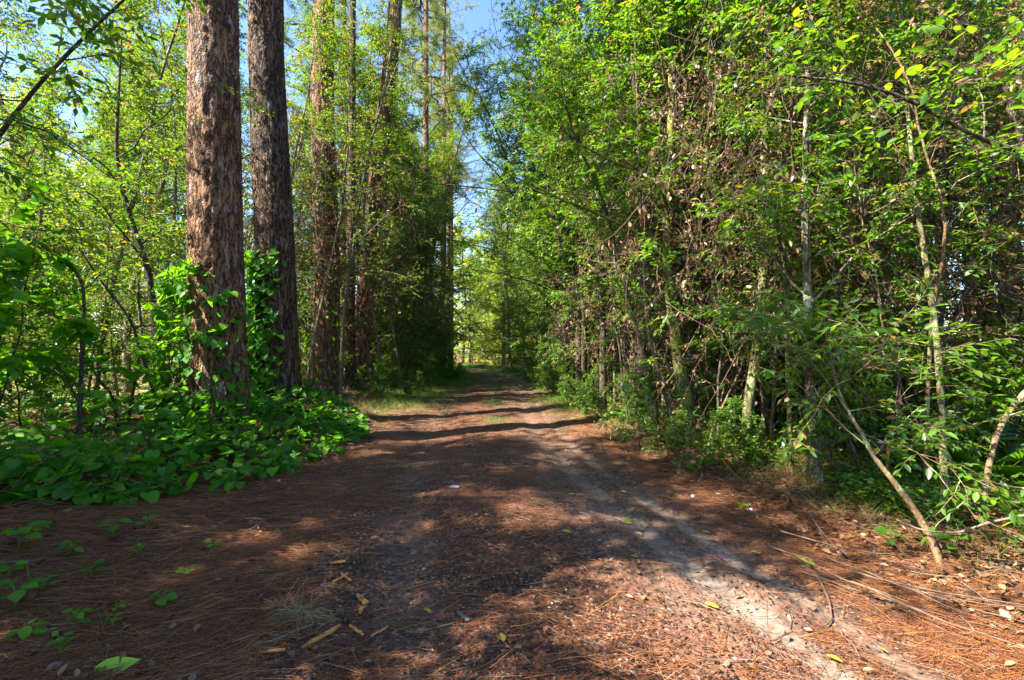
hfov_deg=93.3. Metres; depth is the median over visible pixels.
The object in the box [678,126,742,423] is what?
young tree
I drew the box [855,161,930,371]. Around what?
thin tree
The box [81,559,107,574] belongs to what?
seedling
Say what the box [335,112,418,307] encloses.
oak tree
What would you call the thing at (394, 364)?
shrub
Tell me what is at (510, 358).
thicket tree
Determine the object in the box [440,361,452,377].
shrub
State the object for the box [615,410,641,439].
shrub
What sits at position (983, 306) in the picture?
thin tree
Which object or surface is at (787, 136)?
dead vine
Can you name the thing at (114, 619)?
seedling
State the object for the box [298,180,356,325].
oak tree
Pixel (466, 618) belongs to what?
bark piece
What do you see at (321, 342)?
climbing vine
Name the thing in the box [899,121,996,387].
thicket tree
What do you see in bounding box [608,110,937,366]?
dead vine
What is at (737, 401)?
shrub
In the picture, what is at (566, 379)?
shrub
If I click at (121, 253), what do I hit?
oak tree
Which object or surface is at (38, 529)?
seedling
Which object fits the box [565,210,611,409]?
young tree
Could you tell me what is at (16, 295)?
broad leaf shrub
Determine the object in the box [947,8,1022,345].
young tree
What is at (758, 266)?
thicket tree
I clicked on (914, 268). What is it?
tree
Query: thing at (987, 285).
tree
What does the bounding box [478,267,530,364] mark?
sunlit tree
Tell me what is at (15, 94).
sunlit tree
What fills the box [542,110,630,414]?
young tree
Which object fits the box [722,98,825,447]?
young tree
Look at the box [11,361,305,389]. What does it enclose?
meadow grass
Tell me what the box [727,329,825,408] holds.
shrub
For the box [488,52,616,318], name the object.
thicket tree
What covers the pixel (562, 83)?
tree
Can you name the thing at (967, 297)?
young tree
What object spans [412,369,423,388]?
shrub
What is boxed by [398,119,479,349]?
oak tree
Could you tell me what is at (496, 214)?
pine tree
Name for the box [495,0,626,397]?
thicket tree
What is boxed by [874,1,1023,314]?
thicket tree
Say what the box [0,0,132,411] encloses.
oak tree
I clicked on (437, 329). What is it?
oak tree
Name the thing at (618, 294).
thicket tree
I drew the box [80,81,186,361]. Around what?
oak tree
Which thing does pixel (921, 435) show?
tree
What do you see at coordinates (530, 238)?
thicket tree
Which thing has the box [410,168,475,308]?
oak tree
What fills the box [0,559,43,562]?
fallen stick
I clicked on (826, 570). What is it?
frond stalk
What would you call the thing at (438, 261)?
oak tree
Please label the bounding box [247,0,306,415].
pine tree
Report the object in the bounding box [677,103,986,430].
dead vine
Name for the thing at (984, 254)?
young tree
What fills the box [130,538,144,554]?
seedling
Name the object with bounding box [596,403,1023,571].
forest grass
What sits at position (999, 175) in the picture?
dead vine
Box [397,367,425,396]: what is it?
shrub
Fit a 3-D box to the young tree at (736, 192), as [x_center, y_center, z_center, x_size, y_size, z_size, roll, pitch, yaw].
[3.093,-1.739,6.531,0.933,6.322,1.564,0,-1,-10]
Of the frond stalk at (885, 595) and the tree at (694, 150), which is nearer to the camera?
the frond stalk at (885, 595)
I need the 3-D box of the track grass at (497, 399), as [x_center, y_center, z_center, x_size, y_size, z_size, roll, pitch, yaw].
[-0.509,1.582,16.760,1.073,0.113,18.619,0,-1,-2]
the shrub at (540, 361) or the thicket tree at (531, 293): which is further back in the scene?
the thicket tree at (531, 293)
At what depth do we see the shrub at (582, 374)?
10.69 m
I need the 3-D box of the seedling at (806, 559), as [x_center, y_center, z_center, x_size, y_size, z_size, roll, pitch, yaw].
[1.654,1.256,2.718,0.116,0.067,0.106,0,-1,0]
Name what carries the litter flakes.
on the dirt road
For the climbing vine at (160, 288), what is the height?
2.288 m
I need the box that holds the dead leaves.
[0,384,1023,679]
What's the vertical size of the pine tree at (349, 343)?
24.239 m
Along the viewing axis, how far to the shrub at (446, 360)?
19.12 m
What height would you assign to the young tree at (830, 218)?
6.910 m
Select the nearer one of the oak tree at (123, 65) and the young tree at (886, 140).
the young tree at (886, 140)
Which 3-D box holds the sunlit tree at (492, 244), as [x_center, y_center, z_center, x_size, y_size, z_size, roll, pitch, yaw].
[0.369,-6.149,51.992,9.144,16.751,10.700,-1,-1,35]
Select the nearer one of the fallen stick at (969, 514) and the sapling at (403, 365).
the fallen stick at (969, 514)
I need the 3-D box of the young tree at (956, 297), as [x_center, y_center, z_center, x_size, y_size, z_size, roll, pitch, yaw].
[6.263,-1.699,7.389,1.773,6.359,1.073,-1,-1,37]
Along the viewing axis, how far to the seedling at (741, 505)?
3.77 m
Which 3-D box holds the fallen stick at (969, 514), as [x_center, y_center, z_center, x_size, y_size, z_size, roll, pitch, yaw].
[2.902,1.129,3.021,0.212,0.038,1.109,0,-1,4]
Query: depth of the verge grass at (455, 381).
13.48 m
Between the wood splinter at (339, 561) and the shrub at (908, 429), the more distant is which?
the shrub at (908, 429)
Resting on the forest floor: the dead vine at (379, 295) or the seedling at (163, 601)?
the seedling at (163, 601)
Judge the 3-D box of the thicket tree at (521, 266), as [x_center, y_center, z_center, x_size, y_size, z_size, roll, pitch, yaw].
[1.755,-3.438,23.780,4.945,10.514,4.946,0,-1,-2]
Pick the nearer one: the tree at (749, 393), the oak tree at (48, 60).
the tree at (749, 393)
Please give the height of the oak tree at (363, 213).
10.578 m
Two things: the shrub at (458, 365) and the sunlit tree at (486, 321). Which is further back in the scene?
the sunlit tree at (486, 321)
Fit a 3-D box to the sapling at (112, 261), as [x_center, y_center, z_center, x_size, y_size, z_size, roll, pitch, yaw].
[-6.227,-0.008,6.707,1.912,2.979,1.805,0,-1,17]
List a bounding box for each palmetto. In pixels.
[706,389,779,415]
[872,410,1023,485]
[948,411,1023,462]
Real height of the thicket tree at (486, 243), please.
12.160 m
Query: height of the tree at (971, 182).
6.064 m
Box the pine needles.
[0,382,1023,679]
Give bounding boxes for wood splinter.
[263,648,285,653]
[302,624,340,648]
[330,559,345,563]
[332,572,348,582]
[340,572,351,580]
[348,624,364,636]
[355,593,368,603]
[358,606,363,613]
[370,625,387,636]
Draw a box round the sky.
[0,0,1023,350]
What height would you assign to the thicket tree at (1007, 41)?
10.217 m
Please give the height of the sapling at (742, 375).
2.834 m
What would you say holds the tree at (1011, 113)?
on the forest floor
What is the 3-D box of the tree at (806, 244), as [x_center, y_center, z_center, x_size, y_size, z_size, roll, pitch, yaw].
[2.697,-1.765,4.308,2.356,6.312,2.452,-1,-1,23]
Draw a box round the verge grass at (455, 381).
[302,363,624,426]
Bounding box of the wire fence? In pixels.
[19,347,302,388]
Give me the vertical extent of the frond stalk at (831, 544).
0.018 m
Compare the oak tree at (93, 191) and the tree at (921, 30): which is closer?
the tree at (921, 30)
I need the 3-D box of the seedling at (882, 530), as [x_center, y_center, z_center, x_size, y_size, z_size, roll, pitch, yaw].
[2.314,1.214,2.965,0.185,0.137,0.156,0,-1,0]
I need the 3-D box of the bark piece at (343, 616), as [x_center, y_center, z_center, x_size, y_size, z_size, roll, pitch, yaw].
[-0.813,1.312,2.308,0.130,0.028,0.040,-1,-2,44]
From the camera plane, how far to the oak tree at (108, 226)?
9.08 m
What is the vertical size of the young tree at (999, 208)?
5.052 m
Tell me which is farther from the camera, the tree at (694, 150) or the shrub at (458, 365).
the shrub at (458, 365)
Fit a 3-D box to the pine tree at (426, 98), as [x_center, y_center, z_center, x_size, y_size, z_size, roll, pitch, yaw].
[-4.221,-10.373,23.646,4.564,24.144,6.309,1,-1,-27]
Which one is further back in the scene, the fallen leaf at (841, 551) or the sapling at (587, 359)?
the sapling at (587, 359)
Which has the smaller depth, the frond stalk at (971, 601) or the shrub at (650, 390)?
the frond stalk at (971, 601)
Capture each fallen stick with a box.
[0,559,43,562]
[815,574,832,625]
[896,492,1023,541]
[896,514,1023,532]
[945,411,1001,447]
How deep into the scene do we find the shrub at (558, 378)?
12.78 m
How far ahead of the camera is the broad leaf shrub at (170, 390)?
5.74 m
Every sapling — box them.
[0,198,38,396]
[0,214,198,437]
[2,234,135,424]
[295,246,369,391]
[297,286,345,368]
[297,294,344,383]
[297,295,311,388]
[354,278,407,385]
[376,274,411,367]
[383,267,426,382]
[429,299,445,355]
[542,299,575,384]
[552,336,594,390]
[569,268,672,419]
[569,324,629,393]
[587,250,711,421]
[587,302,621,392]
[621,232,782,424]
[653,255,798,436]
[776,213,925,461]
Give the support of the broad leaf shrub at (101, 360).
on the forest floor
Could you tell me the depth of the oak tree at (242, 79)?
19.44 m
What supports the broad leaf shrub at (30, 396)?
on the forest floor
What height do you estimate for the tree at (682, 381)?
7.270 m
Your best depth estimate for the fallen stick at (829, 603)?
2.37 m
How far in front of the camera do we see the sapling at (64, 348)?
5.38 m
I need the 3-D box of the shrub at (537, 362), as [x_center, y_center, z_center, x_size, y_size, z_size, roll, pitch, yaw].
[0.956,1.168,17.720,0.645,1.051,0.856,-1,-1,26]
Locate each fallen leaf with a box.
[94,656,140,679]
[704,602,718,607]
[827,655,841,661]
[839,548,848,560]
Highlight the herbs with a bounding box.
[314,369,1023,549]
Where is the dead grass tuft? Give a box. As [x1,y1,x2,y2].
[249,579,346,638]
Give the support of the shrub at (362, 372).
on the forest floor
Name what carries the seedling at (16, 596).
on the forest floor
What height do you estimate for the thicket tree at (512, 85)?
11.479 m
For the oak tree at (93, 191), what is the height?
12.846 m
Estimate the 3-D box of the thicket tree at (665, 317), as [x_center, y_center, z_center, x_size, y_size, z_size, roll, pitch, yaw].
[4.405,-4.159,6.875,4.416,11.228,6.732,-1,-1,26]
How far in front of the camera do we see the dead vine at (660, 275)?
6.45 m
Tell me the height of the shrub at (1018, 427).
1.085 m
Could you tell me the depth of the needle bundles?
2.36 m
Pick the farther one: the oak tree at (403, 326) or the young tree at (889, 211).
the oak tree at (403, 326)
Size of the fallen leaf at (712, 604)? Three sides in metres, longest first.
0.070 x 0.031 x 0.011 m
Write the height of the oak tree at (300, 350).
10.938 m
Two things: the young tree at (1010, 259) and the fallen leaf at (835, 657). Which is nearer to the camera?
the fallen leaf at (835, 657)
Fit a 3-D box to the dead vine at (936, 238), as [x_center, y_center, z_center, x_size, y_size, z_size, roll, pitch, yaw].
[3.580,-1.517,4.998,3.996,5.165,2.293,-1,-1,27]
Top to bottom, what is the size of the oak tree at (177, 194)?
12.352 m
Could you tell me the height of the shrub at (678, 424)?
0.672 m
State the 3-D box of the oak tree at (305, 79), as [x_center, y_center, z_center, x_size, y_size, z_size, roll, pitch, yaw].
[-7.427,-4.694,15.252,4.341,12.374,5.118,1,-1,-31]
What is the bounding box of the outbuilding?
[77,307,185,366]
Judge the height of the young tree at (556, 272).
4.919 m
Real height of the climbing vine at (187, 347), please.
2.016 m
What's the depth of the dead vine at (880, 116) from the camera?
4.88 m
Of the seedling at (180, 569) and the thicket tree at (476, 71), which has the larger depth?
the thicket tree at (476, 71)
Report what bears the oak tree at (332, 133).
on the forest floor
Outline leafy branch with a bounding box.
[972,410,1023,424]
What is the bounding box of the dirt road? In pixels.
[144,367,1023,679]
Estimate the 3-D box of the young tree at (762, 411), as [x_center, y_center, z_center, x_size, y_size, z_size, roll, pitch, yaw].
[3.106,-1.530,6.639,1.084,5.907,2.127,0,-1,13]
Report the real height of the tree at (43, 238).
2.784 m
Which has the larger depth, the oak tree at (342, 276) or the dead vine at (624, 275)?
the oak tree at (342, 276)
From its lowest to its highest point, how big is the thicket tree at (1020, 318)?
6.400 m
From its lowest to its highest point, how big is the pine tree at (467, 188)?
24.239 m
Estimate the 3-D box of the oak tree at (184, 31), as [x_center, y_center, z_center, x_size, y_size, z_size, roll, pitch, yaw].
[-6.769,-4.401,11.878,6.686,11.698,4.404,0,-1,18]
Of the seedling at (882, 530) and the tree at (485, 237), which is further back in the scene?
the tree at (485, 237)
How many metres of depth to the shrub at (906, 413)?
5.28 m
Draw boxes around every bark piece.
[333,607,349,623]
[457,610,470,621]
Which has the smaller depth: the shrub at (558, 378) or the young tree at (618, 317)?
the young tree at (618, 317)
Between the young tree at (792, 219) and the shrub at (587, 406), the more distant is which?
the shrub at (587, 406)
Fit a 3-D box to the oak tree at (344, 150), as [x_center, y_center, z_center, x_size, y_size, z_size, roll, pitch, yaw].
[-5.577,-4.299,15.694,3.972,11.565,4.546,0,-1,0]
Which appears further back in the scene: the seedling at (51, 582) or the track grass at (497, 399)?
the track grass at (497, 399)
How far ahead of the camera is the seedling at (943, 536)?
2.79 m
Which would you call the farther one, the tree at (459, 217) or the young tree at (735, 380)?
the tree at (459, 217)
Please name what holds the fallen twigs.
on the dirt road
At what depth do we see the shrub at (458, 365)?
21.55 m
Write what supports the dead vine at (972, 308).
on the forest floor
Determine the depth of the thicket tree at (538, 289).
18.63 m
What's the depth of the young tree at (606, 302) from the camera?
7.96 m
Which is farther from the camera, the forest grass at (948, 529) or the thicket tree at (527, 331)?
the thicket tree at (527, 331)
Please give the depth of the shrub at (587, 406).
8.86 m
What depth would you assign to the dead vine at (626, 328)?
7.04 m
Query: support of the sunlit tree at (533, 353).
on the forest floor
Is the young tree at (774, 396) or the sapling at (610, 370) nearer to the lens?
the young tree at (774, 396)
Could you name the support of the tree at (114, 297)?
on the forest floor
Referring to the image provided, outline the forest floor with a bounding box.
[0,351,1023,679]
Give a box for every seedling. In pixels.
[0,520,48,546]
[0,560,27,575]
[0,577,50,607]
[2,617,48,639]
[28,521,52,531]
[28,574,58,592]
[46,631,74,658]
[58,539,83,555]
[61,607,93,625]
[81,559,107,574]
[96,517,132,534]
[105,612,122,624]
[112,601,124,612]
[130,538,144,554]
[135,513,157,528]
[149,588,176,606]
[175,564,196,574]
[204,539,224,547]
[735,501,748,509]
[791,554,813,566]
[874,526,909,546]
[932,532,972,550]
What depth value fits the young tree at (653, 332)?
7.43 m
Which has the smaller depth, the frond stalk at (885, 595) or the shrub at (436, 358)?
the frond stalk at (885, 595)
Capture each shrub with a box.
[0,174,103,407]
[0,239,132,411]
[0,261,69,426]
[0,306,41,419]
[0,312,85,427]
[2,240,168,428]
[2,241,97,400]
[5,266,45,401]
[17,277,134,400]
[24,350,78,393]
[52,333,122,396]
[129,258,238,413]
[159,274,186,349]
[165,229,250,366]
[166,341,185,384]
[171,364,186,391]
[342,347,354,388]
[351,363,370,392]
[368,360,400,399]
[369,354,389,380]
[371,349,404,389]
[387,369,398,387]
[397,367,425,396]
[402,346,425,378]
[405,355,436,392]
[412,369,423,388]
[417,350,451,382]
[440,349,459,377]
[440,353,466,380]
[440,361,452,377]
[453,362,462,375]
[521,363,532,375]
[526,358,534,379]
[527,358,539,380]
[529,368,549,383]
[533,357,555,388]
[533,362,561,392]
[543,368,560,395]
[548,363,570,390]
[556,359,596,408]
[557,375,573,397]
[557,381,572,396]
[564,380,582,406]
[566,369,597,406]
[569,358,609,407]
[572,380,592,411]
[581,390,596,417]
[588,396,608,418]
[596,364,662,429]
[606,371,636,423]
[609,375,689,445]
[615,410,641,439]
[641,406,688,459]
[672,406,749,471]
[695,385,734,446]
[700,338,769,414]
[714,394,765,470]
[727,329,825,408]
[733,317,855,448]
[755,335,876,432]
[769,305,1023,520]
[780,314,921,421]
[800,309,985,453]
[817,359,922,484]
[846,331,957,436]
[847,347,932,432]
[908,349,1023,488]
[916,360,1023,474]
[946,345,1022,450]
[958,377,1023,465]
[966,323,1023,476]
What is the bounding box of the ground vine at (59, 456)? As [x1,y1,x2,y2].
[0,361,374,509]
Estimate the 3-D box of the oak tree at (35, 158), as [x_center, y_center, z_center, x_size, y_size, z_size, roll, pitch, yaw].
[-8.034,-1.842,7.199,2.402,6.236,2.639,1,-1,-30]
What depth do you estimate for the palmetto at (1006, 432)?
5.37 m
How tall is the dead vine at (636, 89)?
5.451 m
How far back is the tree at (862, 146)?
6.66 m
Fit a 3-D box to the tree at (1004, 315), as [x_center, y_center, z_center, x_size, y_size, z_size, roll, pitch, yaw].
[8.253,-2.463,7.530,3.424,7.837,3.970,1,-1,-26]
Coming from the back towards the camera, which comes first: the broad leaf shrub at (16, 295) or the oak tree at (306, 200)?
the oak tree at (306, 200)
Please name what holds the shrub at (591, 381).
on the forest floor
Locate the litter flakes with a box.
[0,379,1023,679]
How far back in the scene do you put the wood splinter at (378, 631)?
2.19 m
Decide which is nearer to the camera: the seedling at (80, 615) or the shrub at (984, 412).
the seedling at (80, 615)
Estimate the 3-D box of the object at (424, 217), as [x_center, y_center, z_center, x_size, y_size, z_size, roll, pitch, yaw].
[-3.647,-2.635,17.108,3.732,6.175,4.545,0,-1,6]
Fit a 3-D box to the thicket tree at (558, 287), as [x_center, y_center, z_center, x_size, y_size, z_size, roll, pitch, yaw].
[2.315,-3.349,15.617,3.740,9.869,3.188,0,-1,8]
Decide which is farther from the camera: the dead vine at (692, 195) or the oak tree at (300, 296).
the oak tree at (300, 296)
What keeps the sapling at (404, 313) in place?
on the forest floor
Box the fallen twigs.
[0,389,1023,679]
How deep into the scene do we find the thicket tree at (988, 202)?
10.69 m
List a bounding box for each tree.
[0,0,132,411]
[0,0,166,390]
[0,0,246,256]
[0,2,251,392]
[0,49,133,352]
[0,65,112,415]
[0,71,97,346]
[0,138,72,347]
[0,168,33,193]
[0,183,32,348]
[0,183,186,437]
[2,4,237,424]
[14,0,274,404]
[15,54,183,365]
[16,80,176,408]
[16,168,185,422]
[19,30,186,383]
[19,153,100,275]
[24,0,186,373]
[30,106,145,367]
[31,60,186,420]
[54,163,132,258]
[64,92,184,396]
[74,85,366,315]
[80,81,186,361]
[83,0,291,373]
[96,59,249,364]
[108,102,181,364]
[132,1,397,324]
[142,53,305,329]
[174,0,360,279]
[186,0,256,437]
[239,0,337,65]
[242,0,440,397]
[242,10,343,320]
[244,113,341,367]
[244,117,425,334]
[245,0,380,368]
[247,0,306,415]
[248,0,450,396]
[288,112,355,366]
[289,23,473,379]
[289,99,346,365]
[290,5,422,387]
[291,135,356,357]
[292,5,473,394]
[295,35,408,339]
[297,17,419,373]
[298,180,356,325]
[310,0,340,393]
[335,69,496,377]
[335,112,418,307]
[340,131,436,376]
[341,101,446,374]
[344,0,355,390]
[344,120,437,372]
[355,0,441,389]
[359,2,593,387]
[366,0,442,365]
[374,102,486,375]
[377,101,467,378]
[381,95,475,375]
[382,0,510,366]
[384,137,468,341]
[385,87,514,364]
[390,132,465,324]
[396,0,482,369]
[396,128,489,359]
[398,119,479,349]
[406,0,479,356]
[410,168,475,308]
[412,146,473,350]
[422,47,502,361]
[429,116,488,280]
[429,157,474,346]
[436,218,492,362]
[437,248,495,363]
[444,29,589,345]
[446,60,545,261]
[453,212,467,356]
[453,222,497,362]
[454,251,499,363]
[455,184,533,366]
[455,266,487,360]
[458,248,487,359]
[460,0,590,344]
[460,234,499,361]
[460,267,515,364]
[461,174,534,366]
[461,215,497,353]
[462,239,522,361]
[465,226,533,346]
[470,0,751,448]
[470,168,552,356]
[472,0,661,380]
[473,123,562,373]
[475,4,660,319]
[475,213,534,366]
[475,266,498,362]
[476,212,519,333]
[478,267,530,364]
[482,0,730,412]
[483,250,552,356]
[484,82,567,358]
[484,241,534,364]
[487,289,529,364]
[488,48,611,375]
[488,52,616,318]
[489,58,570,374]
[489,278,534,364]
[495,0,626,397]
[500,167,542,329]
[501,188,552,356]
[506,89,622,362]
[511,258,552,322]
[512,302,540,363]
[514,27,636,398]
[516,78,645,388]
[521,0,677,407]
[521,191,560,371]
[522,207,576,343]
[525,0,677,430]
[530,0,799,440]
[531,0,785,427]
[531,86,588,379]
[533,0,646,391]
[536,50,657,386]
[538,55,658,394]
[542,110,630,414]
[546,1,655,404]
[548,140,628,423]
[555,23,722,379]
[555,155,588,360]
[557,0,1023,423]
[559,0,664,399]
[559,0,667,408]
[563,200,620,338]
[565,4,879,427]
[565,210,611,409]
[568,240,595,393]
[570,186,633,399]
[572,130,628,382]
[574,4,758,413]
[577,61,679,416]
[578,63,668,418]
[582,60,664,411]
[583,168,649,391]
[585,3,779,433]
[593,205,609,402]
[595,196,646,397]
[602,1,741,419]
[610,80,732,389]
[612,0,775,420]
[616,1,812,352]
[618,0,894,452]
[620,0,957,470]
[627,57,702,380]
[627,193,680,397]
[628,0,1023,415]
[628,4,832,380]
[643,66,719,342]
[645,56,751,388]
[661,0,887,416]
[661,57,745,423]
[678,0,1023,482]
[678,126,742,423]
[686,0,773,433]
[686,261,1023,566]
[687,102,739,463]
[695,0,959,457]
[697,0,989,519]
[697,43,855,392]
[701,148,742,417]
[703,16,776,420]
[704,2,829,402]
[705,39,841,471]
[705,49,927,398]
[706,28,800,452]
[708,39,798,445]
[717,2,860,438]
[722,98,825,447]
[724,7,916,284]
[746,7,1023,277]
[748,85,868,445]
[751,0,929,440]
[751,0,1023,474]
[758,1,901,424]
[759,3,878,457]
[759,29,837,438]
[771,24,933,384]
[776,0,1023,241]
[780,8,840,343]
[792,18,930,423]
[802,3,973,456]
[811,0,1023,363]
[812,9,970,419]
[814,13,973,405]
[821,26,962,315]
[822,38,955,315]
[823,0,1023,413]
[827,0,1015,498]
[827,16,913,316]
[831,59,921,386]
[832,0,938,464]
[834,0,925,448]
[836,0,948,310]
[837,0,1023,413]
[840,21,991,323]
[841,0,1023,381]
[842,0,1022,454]
[843,126,981,416]
[852,2,1023,329]
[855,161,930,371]
[858,61,988,309]
[860,18,1009,403]
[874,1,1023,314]
[877,19,1006,418]
[886,73,1023,386]
[891,113,1019,407]
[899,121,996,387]
[905,159,1023,392]
[906,0,1023,356]
[907,1,1023,403]
[914,131,1021,364]
[917,46,1023,345]
[920,132,1023,370]
[927,77,1023,529]
[929,0,1023,430]
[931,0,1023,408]
[941,9,1023,462]
[944,55,1023,321]
[945,165,1023,407]
[946,89,1020,407]
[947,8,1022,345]
[952,37,1023,338]
[960,73,1023,465]
[963,144,1023,363]
[968,240,1023,333]
[978,4,1023,123]
[978,264,1023,302]
[980,90,1023,372]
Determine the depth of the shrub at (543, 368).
13.57 m
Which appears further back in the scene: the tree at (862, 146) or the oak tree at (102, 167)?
the oak tree at (102, 167)
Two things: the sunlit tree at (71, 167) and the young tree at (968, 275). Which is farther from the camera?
the sunlit tree at (71, 167)
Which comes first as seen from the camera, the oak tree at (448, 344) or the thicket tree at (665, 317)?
the thicket tree at (665, 317)
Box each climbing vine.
[136,251,187,432]
[152,276,256,435]
[244,248,297,417]
[301,266,346,395]
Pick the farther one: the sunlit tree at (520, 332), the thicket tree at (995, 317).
the sunlit tree at (520, 332)
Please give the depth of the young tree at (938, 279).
3.68 m
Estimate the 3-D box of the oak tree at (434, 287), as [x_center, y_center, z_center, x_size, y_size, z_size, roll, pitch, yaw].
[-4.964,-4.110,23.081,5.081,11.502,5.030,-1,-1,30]
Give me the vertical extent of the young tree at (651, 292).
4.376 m
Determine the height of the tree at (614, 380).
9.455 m
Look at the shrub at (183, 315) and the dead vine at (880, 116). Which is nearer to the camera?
the dead vine at (880, 116)
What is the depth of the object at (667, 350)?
6.94 m
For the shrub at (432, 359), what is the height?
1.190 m
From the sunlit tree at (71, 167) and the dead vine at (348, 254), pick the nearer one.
the dead vine at (348, 254)
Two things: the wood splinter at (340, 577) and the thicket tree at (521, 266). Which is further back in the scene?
the thicket tree at (521, 266)
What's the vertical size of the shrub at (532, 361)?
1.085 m
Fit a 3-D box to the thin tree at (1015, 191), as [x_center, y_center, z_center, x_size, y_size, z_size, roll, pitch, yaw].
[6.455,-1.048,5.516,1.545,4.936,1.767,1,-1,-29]
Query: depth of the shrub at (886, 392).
4.39 m
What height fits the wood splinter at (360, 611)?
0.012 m
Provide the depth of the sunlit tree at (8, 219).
35.04 m
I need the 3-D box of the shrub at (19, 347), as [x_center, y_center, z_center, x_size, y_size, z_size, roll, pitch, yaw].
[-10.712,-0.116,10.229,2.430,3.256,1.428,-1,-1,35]
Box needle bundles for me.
[0,409,1023,679]
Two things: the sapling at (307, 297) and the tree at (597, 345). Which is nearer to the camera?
the tree at (597, 345)
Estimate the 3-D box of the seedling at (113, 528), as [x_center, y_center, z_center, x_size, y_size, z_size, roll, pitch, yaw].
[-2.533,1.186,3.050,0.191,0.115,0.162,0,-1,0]
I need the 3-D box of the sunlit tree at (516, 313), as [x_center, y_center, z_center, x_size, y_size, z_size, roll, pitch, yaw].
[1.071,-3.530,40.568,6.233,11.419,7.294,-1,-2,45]
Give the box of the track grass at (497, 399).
[475,373,509,428]
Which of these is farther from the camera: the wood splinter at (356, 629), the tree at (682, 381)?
the tree at (682, 381)
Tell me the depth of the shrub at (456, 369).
20.34 m
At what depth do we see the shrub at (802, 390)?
6.70 m
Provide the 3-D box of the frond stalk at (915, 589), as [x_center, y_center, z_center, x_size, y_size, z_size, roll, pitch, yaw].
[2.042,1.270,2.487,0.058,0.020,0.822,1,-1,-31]
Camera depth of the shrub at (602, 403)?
8.59 m
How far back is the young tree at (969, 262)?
5.59 m
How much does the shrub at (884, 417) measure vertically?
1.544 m
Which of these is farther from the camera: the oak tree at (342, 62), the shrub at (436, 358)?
the shrub at (436, 358)
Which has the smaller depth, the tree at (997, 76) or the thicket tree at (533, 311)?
the tree at (997, 76)
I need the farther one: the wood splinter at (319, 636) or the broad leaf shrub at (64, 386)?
the broad leaf shrub at (64, 386)
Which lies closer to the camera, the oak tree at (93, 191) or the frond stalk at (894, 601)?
the frond stalk at (894, 601)
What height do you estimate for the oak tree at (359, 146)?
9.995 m
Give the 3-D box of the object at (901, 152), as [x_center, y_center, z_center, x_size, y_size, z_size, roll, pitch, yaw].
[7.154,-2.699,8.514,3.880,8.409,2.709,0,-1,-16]
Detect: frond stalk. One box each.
[767,545,908,601]
[780,530,895,554]
[800,571,1009,631]
[825,556,1023,622]
[850,581,1023,648]
[851,570,1023,604]
[883,578,1023,632]
[928,592,1023,607]
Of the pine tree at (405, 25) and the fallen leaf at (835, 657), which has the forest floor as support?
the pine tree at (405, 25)
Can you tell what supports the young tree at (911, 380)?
on the forest floor
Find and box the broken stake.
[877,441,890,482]
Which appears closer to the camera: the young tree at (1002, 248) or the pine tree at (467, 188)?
the young tree at (1002, 248)
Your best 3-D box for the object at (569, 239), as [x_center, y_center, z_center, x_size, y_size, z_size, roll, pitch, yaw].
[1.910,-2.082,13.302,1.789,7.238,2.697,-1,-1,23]
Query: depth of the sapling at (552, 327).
14.76 m
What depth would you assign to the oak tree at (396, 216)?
18.17 m
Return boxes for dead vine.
[243,100,433,350]
[298,158,438,350]
[340,176,443,359]
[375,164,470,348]
[501,228,599,378]
[511,40,897,460]
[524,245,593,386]
[526,131,731,391]
[527,262,609,379]
[528,231,629,371]
[540,114,739,384]
[543,0,967,480]
[545,26,828,432]
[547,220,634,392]
[558,56,755,400]
[564,0,1022,365]
[584,56,751,389]
[608,0,1023,456]
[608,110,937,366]
[610,233,721,378]
[619,1,1004,431]
[643,0,1023,448]
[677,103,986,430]
[678,0,1023,471]
[737,1,1023,450]
[797,0,1023,441]
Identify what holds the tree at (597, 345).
on the forest floor
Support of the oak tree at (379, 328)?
on the forest floor
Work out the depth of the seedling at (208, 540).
3.04 m
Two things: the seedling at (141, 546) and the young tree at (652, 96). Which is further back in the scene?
the young tree at (652, 96)
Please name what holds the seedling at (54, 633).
on the forest floor
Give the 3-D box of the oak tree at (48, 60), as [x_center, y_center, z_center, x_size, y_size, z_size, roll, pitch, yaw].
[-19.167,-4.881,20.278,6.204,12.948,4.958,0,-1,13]
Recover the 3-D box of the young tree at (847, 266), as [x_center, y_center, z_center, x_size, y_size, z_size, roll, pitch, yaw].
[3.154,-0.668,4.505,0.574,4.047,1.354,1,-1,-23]
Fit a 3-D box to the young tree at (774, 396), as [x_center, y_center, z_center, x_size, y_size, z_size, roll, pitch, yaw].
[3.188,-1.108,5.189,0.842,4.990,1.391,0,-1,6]
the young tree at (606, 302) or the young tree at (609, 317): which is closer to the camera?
the young tree at (606, 302)
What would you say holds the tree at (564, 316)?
on the forest floor
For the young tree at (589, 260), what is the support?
on the forest floor

